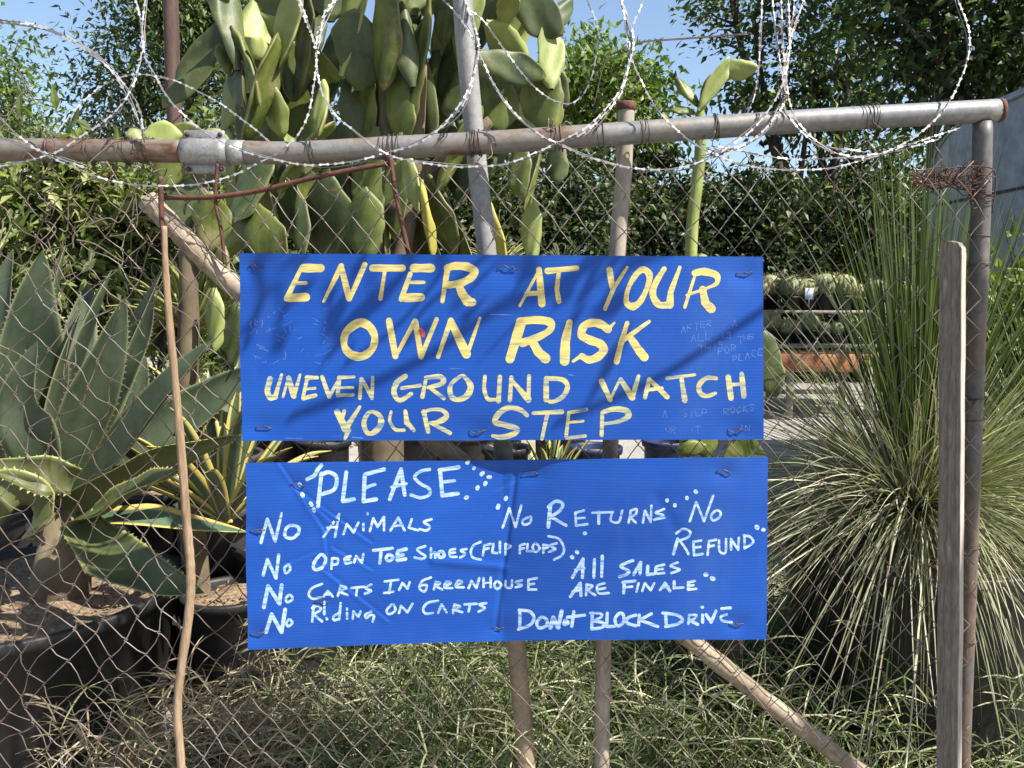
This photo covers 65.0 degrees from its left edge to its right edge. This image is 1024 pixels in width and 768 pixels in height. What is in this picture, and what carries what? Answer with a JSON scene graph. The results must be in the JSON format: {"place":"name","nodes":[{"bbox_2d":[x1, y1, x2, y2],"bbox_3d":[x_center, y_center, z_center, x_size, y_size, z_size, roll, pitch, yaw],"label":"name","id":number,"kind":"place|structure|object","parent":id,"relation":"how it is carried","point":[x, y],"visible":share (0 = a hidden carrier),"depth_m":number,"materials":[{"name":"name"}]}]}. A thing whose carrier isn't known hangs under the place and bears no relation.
{"place":"outdoors","nodes":[
{"label":"outdoors","id":0,"kind":"place"},
{"bbox_2d":[0,122,70,176],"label":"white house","id":1,"kind":"structure","parent":0,"point":[26,136],"depth_m":25.82,"materials":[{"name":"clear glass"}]},
{"bbox_2d":[147,337,859,767],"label":"ground","id":2,"kind":"structure","parent":0,"point":[353,451],"depth_m":3.12,"materials":[{"name":"brown soil"}]},
{"bbox_2d":[0,505,59,550],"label":"plant pot","id":3,"kind":"object","parent":2,"relation":"on","point":[13,528],"depth_m":3.50,"materials":[{"name":"grey plastic"}]},
{"bbox_2d":[0,2,105,176],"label":"tree","id":4,"kind":"object","parent":2,"relation":"on","point":[9,96],"visible":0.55,"depth_m":18.24,"materials":[{"name":"green plant"}]},
{"bbox_2d":[0,74,165,338],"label":"shrub","id":5,"kind":"object","parent":2,"relation":"on","point":[12,201],"visible":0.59,"depth_m":3.38,"materials":[{"name":"green plant"}]},
{"bbox_2d":[25,513,157,549],"bbox_3d":[-1.752,0.858,3.421,0.516,0.620,0.504,0,6,0],"label":"plant pot","id":6,"kind":"object","parent":2,"relation":"on","point":[151,536],"visible":0.06,"depth_m":3.32,"materials":[{"name":"black plastic"}]},
{"bbox_2d":[0,245,245,767],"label":"potted agave","id":7,"kind":"object","parent":2,"relation":"on","point":[33,313],"visible":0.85,"depth_m":2.44,"materials":[{"name":"green plant"}]},
{"bbox_2d":[12,98,238,376],"bbox_3d":[-1.825,-0.109,3.880,1.394,2.449,1.492,-5,8,-38],"label":"shrub","id":8,"kind":"object","parent":2,"relation":"on","point":[159,341],"visible":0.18,"depth_m":3.67,"materials":[{"name":"green plant"}]},
{"bbox_2d":[9,0,260,177],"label":"tree","id":9,"kind":"object","parent":2,"relation":"on","point":[196,20],"visible":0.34,"depth_m":11.95,"materials":[{"name":"green plant"}]},
{"bbox_2d":[94,270,175,330],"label":"yucca","id":10,"kind":"object","parent":2,"relation":"on","point":[156,323],"visible":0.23,"depth_m":3.52,"materials":[{"name":"green plant"}]},
{"bbox_2d":[68,121,231,379],"bbox_3d":[-2.320,-0.270,4.495,1.810,2.630,1.559,0,6,0],"label":"shrub","id":11,"kind":"object","parent":2,"relation":"on","point":[201,375],"visible":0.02,"depth_m":4.46,"materials":[{"name":"green plant"}]},
{"bbox_2d":[119,482,183,619],"bbox_3d":[-1.615,0.793,3.816,0.516,0.660,0.504,0,6,0],"label":"plant pot","id":12,"kind":"object","parent":2,"relation":"on","point":[169,535],"visible":0.21,"depth_m":3.58,"materials":[{"name":"black plastic"}]},
{"bbox_2d":[149,354,208,394],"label":"spiky plant","id":13,"kind":"object","parent":12,"relation":"in","point":[160,371],"visible":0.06,"depth_m":3.82,"materials":[{"name":"green plant"}]},
{"bbox_2d":[110,254,234,330],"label":"yucca","id":14,"kind":"object","parent":2,"relation":"on","point":[204,287],"visible":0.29,"depth_m":3.22,"materials":[{"name":"green plant"}]},
{"bbox_2d":[163,0,182,124],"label":"old post","id":15,"kind":"object","parent":2,"relation":"on","point":[171,35],"visible":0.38,"depth_m":4.96,"materials":[{"name":"brown wood"}]},
{"bbox_2d":[166,555,180,695],"bbox_3d":[-1.394,0.948,3.078,0.283,0.520,0.277,0,6,0],"label":"plant pot","id":16,"kind":"object","parent":2,"relation":"on","point":[176,629],"visible":0.02,"depth_m":3.06,"materials":[{"name":"grey plastic"}]},
{"bbox_2d":[163,693,189,729],"bbox_3d":[-1.232,1.184,2.911,0.123,0.086,0.144,0,6,0],"label":"concrete chunk","id":17,"kind":"object","parent":2,"relation":"on","point":[168,712],"visible":0.05,"depth_m":2.88,"materials":[{"name":"grey concrete"}]},
{"bbox_2d":[161,226,195,767],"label":"wooden stick","id":18,"kind":"object","parent":2,"relation":"on","point":[190,577],"visible":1,"depth_m":1.85,"materials":[{"name":"brown wood"}]},
{"bbox_2d":[125,120,239,712],"bbox_3d":[-1.106,0.180,2.791,0.388,2.112,0.159,0,6,0],"label":"prickly pear cactus","id":19,"kind":"object","parent":2,"relation":"on","point":[226,342],"visible":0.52,"depth_m":2.71,"materials":[{"name":"green plant"}]},
{"bbox_2d":[148,354,245,578],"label":"variegated agave","id":20,"kind":"object","parent":2,"relation":"on","point":[218,546],"visible":0.09,"depth_m":3.07,"materials":[{"name":"green plant"}]},
{"bbox_2d":[19,614,420,767],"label":"dry grass","id":21,"kind":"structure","parent":2,"relation":"on","point":[217,723],"depth_m":2.33,"materials":[{"name":"plant"}]},
{"bbox_2d":[130,359,329,736],"bbox_3d":[-1.053,0.578,2.795,0.740,1.319,0.895,0,6,0],"label":"variegated agave","id":22,"kind":"object","parent":2,"relation":"on","point":[216,615],"visible":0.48,"depth_m":2.74,"materials":[{"name":"green plant"}]},
{"bbox_2d":[148,95,352,399],"bbox_3d":[-2.762,-1.208,8.412,2.375,3.635,2.359,0,6,0],"label":"bush","id":23,"kind":"object","parent":2,"relation":"on","point":[217,360],"visible":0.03,"depth_m":7.99,"materials":[{"name":"green plant"}]},
{"bbox_2d":[245,447,263,472],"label":"plant pot","id":24,"kind":"object","parent":2,"relation":"on","point":[257,453],"visible":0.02,"depth_m":4.26,"materials":[{"name":"grey plastic"}]},
{"bbox_2d":[256,441,297,462],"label":"plant pot","id":25,"kind":"object","parent":2,"relation":"on","point":[289,454],"depth_m":4.47,"materials":[{"name":"black plastic"}]},
{"bbox_2d":[228,541,342,706],"bbox_3d":[-0.874,0.896,3.173,0.445,0.600,0.435,0,6,0],"label":"plant pot","id":26,"kind":"object","parent":2,"relation":"on","point":[239,558],"visible":0.09,"depth_m":3.02,"materials":[{"name":"black plastic"}]},
{"bbox_2d":[294,441,351,461],"bbox_3d":[-1.049,0.674,4.506,0.314,0.740,0.306,0,6,0],"label":"plant pot","id":27,"kind":"object","parent":2,"relation":"on","point":[342,453],"visible":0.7,"depth_m":4.36,"materials":[{"name":"black plastic"}]},
{"bbox_2d":[273,89,427,253],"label":"bush","id":28,"kind":"object","parent":2,"relation":"on","point":[335,109],"depth_m":8.53,"materials":[{"name":"green plant"}]},
{"bbox_2d":[162,0,572,677],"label":"prickly pear cactus","id":29,"kind":"object","parent":2,"relation":"on","point":[384,74],"visible":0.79,"depth_m":2.99,"materials":[{"name":"green plant"}]},
{"bbox_2d":[357,440,436,461],"bbox_3d":[-0.677,0.640,4.805,0.516,0.740,0.504,0,6,0],"label":"plant pot","id":30,"kind":"object","parent":2,"relation":"on","point":[413,450],"visible":0.06,"depth_m":4.59,"materials":[{"name":"black plastic"}]},
{"bbox_2d":[334,49,509,250],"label":"bush","id":31,"kind":"object","parent":2,"relation":"on","point":[460,119],"depth_m":8.69,"materials":[{"name":"green plant"}]},
{"bbox_2d":[437,440,492,460],"bbox_3d":[-0.353,0.637,5.006,0.516,0.700,0.504,0,6,0],"label":"plant pot","id":32,"kind":"object","parent":2,"relation":"on","point":[471,449],"visible":0.05,"depth_m":4.77,"materials":[{"name":"grey plastic"}]},
{"bbox_2d":[33,144,919,354],"bbox_3d":[1.955,-3.398,21.248,36.893,5.580,10.025,0,6,0],"label":"distant wood","id":33,"kind":"object","parent":2,"relation":"on","point":[897,165],"visible":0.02,"depth_m":19.42,"materials":[{"name":"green plant"}]},
{"bbox_2d":[453,0,535,767],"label":"metal pole","id":34,"kind":"object","parent":2,"relation":"on","point":[479,186],"visible":0.53,"depth_m":1.88,"materials":[{"name":"grey metal"}]},
{"bbox_2d":[470,234,524,442],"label":"yucca","id":35,"kind":"object","parent":2,"relation":"on","point":[516,250],"visible":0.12,"depth_m":5.53,"materials":[{"name":"green plant"}]},
{"bbox_2d":[138,192,868,767],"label":"brace pole","id":36,"kind":"object","parent":2,"relation":"on","point":[712,658],"visible":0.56,"depth_m":1.97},
{"bbox_2d":[0,98,1007,767],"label":"chain link fence","id":37,"kind":"object","parent":2,"relation":"on","point":[194,150],"visible":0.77,"depth_m":1.82,"materials":[{"name":"metal"}]},
{"bbox_2d":[0,39,200,407],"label":"dead vine","id":38,"kind":"object","parent":37,"relation":"attached to","point":[103,171],"visible":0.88,"depth_m":1.81,"materials":[{"name":"brown plant"}]},
{"bbox_2d":[158,176,164,247],"bbox_3d":[-0.777,-0.326,1.793,0.017,0.269,0.012,0,6,0],"label":"steel rod","id":39,"kind":"object","parent":37,"relation":"attached to","point":[161,202],"visible":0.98,"depth_m":1.78,"materials":[{"name":"metal"}]},
{"bbox_2d":[213,163,226,264],"bbox_3d":[-0.660,-0.383,1.813,0.022,0.225,0.008,0,6,0],"label":"steel rod","id":40,"kind":"object","parent":37,"relation":"attached to","point":[218,214],"visible":1,"depth_m":1.81,"materials":[{"name":"metal"}]},
{"bbox_2d":[164,160,394,199],"bbox_3d":[-0.521,-0.458,1.804,0.518,0.091,0.022,0,6,0],"label":"steel rod","id":41,"kind":"object","parent":37,"relation":"hanging from","point":[275,186],"visible":0.99,"depth_m":1.80,"materials":[{"name":"metal"}]},
{"bbox_2d":[388,158,410,253],"bbox_3d":[-0.251,-0.393,1.802,0.050,0.224,0.011,0,6,0],"label":"steel rod","id":42,"kind":"object","parent":37,"relation":"hanging from","point":[398,205],"visible":0.9,"depth_m":1.80,"materials":[{"name":"metal"}]},
{"bbox_2d":[0,0,970,186],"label":"razor wire coil","id":43,"kind":"object","parent":37,"relation":"attached to","point":[725,150],"visible":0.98,"depth_m":1.76,"materials":[{"name":"metal"}]},
{"bbox_2d":[593,33,751,106],"bbox_3d":[0.367,-0.720,1.845,0.370,0.174,0.022,-1,7,-6],"label":"barbed wire","id":44,"kind":"object","parent":43,"relation":"attached to","point":[656,40],"visible":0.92,"depth_m":1.84,"materials":[{"name":"silver metal"}]},
{"bbox_2d":[239,253,763,440],"bbox_3d":[-0.023,-0.080,1.788,1.176,0.418,0.035,0,7,0],"label":"painted sign","id":45,"kind":"object","parent":37,"relation":"attached to","point":[358,347],"visible":1,"depth_m":1.78,"materials":[{"name":"blue plastic"}]},
{"bbox_2d":[245,457,767,649],"bbox_3d":[-0.007,0.386,1.851,1.196,0.447,0.062,0,7,-1],"label":"painted sign","id":46,"kind":"object","parent":37,"relation":"attached to","point":[369,553],"visible":1,"depth_m":1.84,"materials":[{"name":"blue plastic"}]},
{"bbox_2d":[481,442,530,459],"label":"plant pot","id":47,"kind":"object","parent":2,"relation":"on","point":[523,450],"visible":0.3,"depth_m":4.30,"materials":[{"name":"black plastic"}]},
{"bbox_2d":[423,152,601,254],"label":"bush","id":48,"kind":"object","parent":2,"relation":"on","point":[510,199],"visible":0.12,"depth_m":7.65,"materials":[{"name":"green plant"}]},
{"bbox_2d":[46,542,1023,767],"bbox_3d":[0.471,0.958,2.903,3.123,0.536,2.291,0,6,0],"label":"weeds","id":49,"kind":"object","parent":2,"relation":"on","point":[750,745],"visible":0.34,"depth_m":2.54,"materials":[{"name":"green plant"}]},
{"bbox_2d":[489,440,589,459],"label":"snake plant","id":50,"kind":"object","parent":2,"relation":"on","point":[554,448],"visible":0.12,"depth_m":4.26,"materials":[{"name":"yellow plant"}]},
{"bbox_2d":[535,243,585,459],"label":"spiky plant","id":51,"kind":"object","parent":2,"relation":"on","point":[538,445],"visible":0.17,"depth_m":5.15,"materials":[{"name":"green plant"}]},
{"bbox_2d":[498,104,676,255],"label":"bush","id":52,"kind":"object","parent":2,"relation":"on","point":[591,212],"visible":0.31,"depth_m":8.29,"materials":[{"name":"green plant"}]},
{"bbox_2d":[569,441,622,458],"bbox_3d":[0.457,0.696,4.408,0.293,0.720,0.287,0,6,0],"label":"plant pot","id":53,"kind":"object","parent":2,"relation":"on","point":[591,449],"visible":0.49,"depth_m":4.33,"materials":[{"name":"blue plastic"}]},
{"bbox_2d":[286,594,932,767],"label":"broadleaf weeds","id":54,"kind":"object","parent":2,"relation":"on","point":[652,757],"visible":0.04,"depth_m":2.56,"materials":[{"name":"green plant"}]},
{"bbox_2d":[594,100,635,767],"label":"metal pole","id":55,"kind":"object","parent":2,"relation":"on","point":[626,109],"visible":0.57,"depth_m":1.91,"materials":[{"name":"metal"}]},
{"bbox_2d":[641,440,678,457],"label":"plant pot","id":56,"kind":"object","parent":2,"relation":"on","point":[655,448],"visible":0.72,"depth_m":4.57,"materials":[{"name":"blue plastic"}]},
{"bbox_2d":[670,56,757,641],"bbox_3d":[0.703,-0.083,2.905,0.298,2.111,0.057,0,6,0],"label":"prickly pear cactus","id":57,"kind":"object","parent":2,"relation":"on","point":[725,69],"visible":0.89,"depth_m":2.80,"materials":[{"name":"green plant"}]},
{"bbox_2d":[676,253,785,746],"bbox_3d":[0.699,0.412,2.686,0.359,1.685,0.136,0,6,0],"label":"prickly pear cactus","id":58,"kind":"object","parent":2,"relation":"on","point":[745,448],"visible":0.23,"depth_m":2.66,"materials":[{"name":"green plant"}]},
{"bbox_2d":[697,154,846,383],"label":"bush","id":59,"kind":"object","parent":2,"relation":"on","point":[748,211],"visible":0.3,"depth_m":13.16,"materials":[{"name":"green plant"}]},
{"bbox_2d":[767,485,813,605],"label":"weeds","id":60,"kind":"object","parent":2,"relation":"on","point":[779,535],"visible":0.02,"depth_m":5.01,"materials":[{"name":"green plant"}]},
{"bbox_2d":[612,92,1023,767],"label":"potted grass tree","id":61,"kind":"object","parent":2,"relation":"on","point":[1000,616],"visible":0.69,"depth_m":2.47,"materials":[{"name":"green plant"}]},
{"bbox_2d":[753,158,922,382],"bbox_3d":[5.836,-1.845,14.230,3.870,4.433,2.651,0,6,0],"label":"bush","id":62,"kind":"object","parent":2,"relation":"on","point":[838,260],"visible":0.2,"depth_m":13.58,"materials":[{"name":"green plant"}]},
{"bbox_2d":[652,16,1023,279],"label":"tree","id":63,"kind":"object","parent":2,"relation":"on","point":[869,214],"visible":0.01,"depth_m":14.04,"materials":[{"name":"green plant"}]},
{"bbox_2d":[780,187,1023,767],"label":"potted grass tree","id":64,"kind":"object","parent":2,"relation":"on","point":[1018,356],"visible":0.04,"depth_m":2.98,"materials":[{"name":"green plant"}]},
{"bbox_2d":[821,215,1023,465],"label":"bush","id":65,"kind":"object","parent":2,"relation":"on","point":[1021,267],"visible":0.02,"depth_m":4.14,"materials":[{"name":"green plant"}]},
{"bbox_2d":[936,241,965,767],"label":"wooden plank","id":66,"kind":"object","parent":2,"relation":"on","point":[952,306],"visible":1,"depth_m":1.80,"materials":[{"name":"grey wood"}]},
{"bbox_2d":[926,88,1023,362],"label":"storage trailer","id":67,"kind":"object","parent":2,"relation":"on","point":[1010,128],"visible":0.29,"depth_m":6.06,"materials":[{"name":"metal"}]},
{"bbox_2d":[0,0,1021,284],"label":"sky","id":68,"kind":"structure","parent":0,"point":[653,20],"materials":[{"name":"blue"}]},
{"bbox_2d":[586,372,881,523],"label":"pavement","id":69,"kind":"structure","parent":0,"point":[629,446],"depth_m":8.65,"materials":[{"name":"concrete"}]},
{"bbox_2d":[536,3,719,244],"bbox_3d":[1.347,-3.079,13.568,3.852,6.182,3.638,4,8,31],"label":"tree","id":70,"kind":"object","parent":69,"relation":"on","point":[578,72],"visible":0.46,"depth_m":12.85,"materials":[{"name":"green plant"}]},
{"bbox_2d":[586,142,775,273],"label":"bush","id":71,"kind":"object","parent":69,"relation":"on","point":[673,194],"visible":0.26,"depth_m":12.85,"materials":[{"name":"green plant"}]},
{"bbox_2d":[668,0,928,376],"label":"tree","id":72,"kind":"object","parent":69,"relation":"on","point":[815,93],"visible":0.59,"depth_m":13.85,"materials":[{"name":"green plant"}]},
{"bbox_2d":[765,350,878,419],"bbox_3d":[3.747,0.003,10.048,1.262,0.820,0.922,0,6,0],"label":"nursery bench","id":73,"kind":"object","parent":69,"relation":"on","point":[789,366],"visible":0.29,"depth_m":9.56,"materials":[{"name":"brown wood"}]},
{"bbox_2d":[777,342,889,374],"bbox_3d":[3.632,-0.121,10.957,2.838,0.860,0.588,0,6,0],"label":"nursery bench","id":74,"kind":"object","parent":69,"relation":"on","point":[801,345],"visible":0.03,"depth_m":10.62,"materials":[{"name":"wood"}]},
{"bbox_2d":[763,308,783,342],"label":"potted cactus","id":75,"kind":"object","parent":74,"relation":"on","point":[769,315],"visible":0.71,"depth_m":10.70,"materials":[{"name":"green plant"}]},
{"bbox_2d":[778,319,793,343],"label":"potted cactus","id":76,"kind":"object","parent":74,"relation":"on","point":[786,328],"visible":0.79,"depth_m":10.75,"materials":[{"name":"green plant"}]},
{"bbox_2d":[790,319,802,343],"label":"potted cactus","id":77,"kind":"object","parent":74,"relation":"on","point":[794,338],"visible":0.55,"depth_m":10.89,"materials":[{"name":"green plant"}]},
{"bbox_2d":[798,312,821,343],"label":"potted cactus","id":78,"kind":"object","parent":74,"relation":"on","point":[807,333],"visible":0.77,"depth_m":10.86,"materials":[{"name":"green plant"}]},
{"bbox_2d":[817,320,831,343],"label":"potted cactus","id":79,"kind":"object","parent":74,"relation":"on","point":[824,333],"visible":0.64,"depth_m":10.87,"materials":[{"name":"green plant"}]},
{"bbox_2d":[830,321,844,342],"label":"potted cactus","id":80,"kind":"object","parent":74,"relation":"on","point":[839,325],"visible":0.76,"depth_m":10.93,"materials":[{"name":"green plant"}]},
{"bbox_2d":[837,312,858,342],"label":"potted cactus","id":81,"kind":"object","parent":74,"relation":"on","point":[845,333],"visible":0.44,"depth_m":10.98,"materials":[{"name":"green plant"}]},
{"bbox_2d":[857,311,878,343],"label":"potted cactus","id":82,"kind":"object","parent":74,"relation":"on","point":[863,316],"visible":0.17,"depth_m":10.76,"materials":[{"name":"green plant"}]},
{"bbox_2d":[763,310,914,369],"bbox_3d":[4.202,-0.448,11.926,3.571,1.290,0.588,0,6,0],"label":"nursery bench","id":83,"kind":"object","parent":69,"relation":"on","point":[815,311],"visible":0.02,"depth_m":11.56,"materials":[{"name":"wood"}]},
{"bbox_2d":[763,277,770,308],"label":"potted cactus","id":84,"kind":"object","parent":83,"relation":"on","point":[765,285],"visible":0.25,"depth_m":11.62,"materials":[{"name":"green plant"}]},
{"bbox_2d":[763,272,782,309],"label":"potted cactus","id":85,"kind":"object","parent":83,"relation":"on","point":[770,304],"visible":0.48,"depth_m":11.85,"materials":[{"name":"green plant"}]},
{"bbox_2d":[776,272,804,309],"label":"potted cactus","id":86,"kind":"object","parent":83,"relation":"on","point":[786,291],"visible":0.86,"depth_m":11.64,"materials":[{"name":"green plant"}]},
{"bbox_2d":[799,277,819,309],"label":"potted cactus","id":87,"kind":"object","parent":83,"relation":"on","point":[809,283],"visible":0.59,"depth_m":11.67,"materials":[{"name":"green plant"}]},
{"bbox_2d":[805,288,813,305],"bbox_3d":[4.191,-1.224,11.334,0.130,0.260,0.008,-1,7,-10],"label":"plant tag","id":88,"kind":"object","parent":87,"relation":"in","point":[809,292],"visible":0.87,"depth_m":11.33,"materials":[{"name":"white plastic"}]},
{"bbox_2d":[813,271,837,309],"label":"potted cactus","id":89,"kind":"object","parent":83,"relation":"on","point":[823,301],"visible":0.73,"depth_m":11.64,"materials":[{"name":"green plant"}]},
{"bbox_2d":[834,271,859,309],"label":"potted cactus","id":90,"kind":"object","parent":83,"relation":"on","point":[841,283],"visible":0.47,"depth_m":11.60,"materials":[{"name":"green plant"}]},
{"bbox_2d":[851,283,866,309],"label":"potted cactus","id":91,"kind":"object","parent":83,"relation":"on","point":[852,305],"visible":0.23,"depth_m":11.80,"materials":[{"name":"green plant"}]},
{"bbox_2d":[865,278,886,308],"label":"potted cactus","id":92,"kind":"object","parent":83,"relation":"on","point":[873,290],"visible":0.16,"depth_m":11.66,"materials":[{"name":"green plant"}]},
{"bbox_2d":[731,0,1023,171],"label":"tree","id":93,"kind":"object","parent":69,"relation":"on","point":[995,61],"visible":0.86,"depth_m":9.03,"materials":[{"name":"green plant"}]}
]}

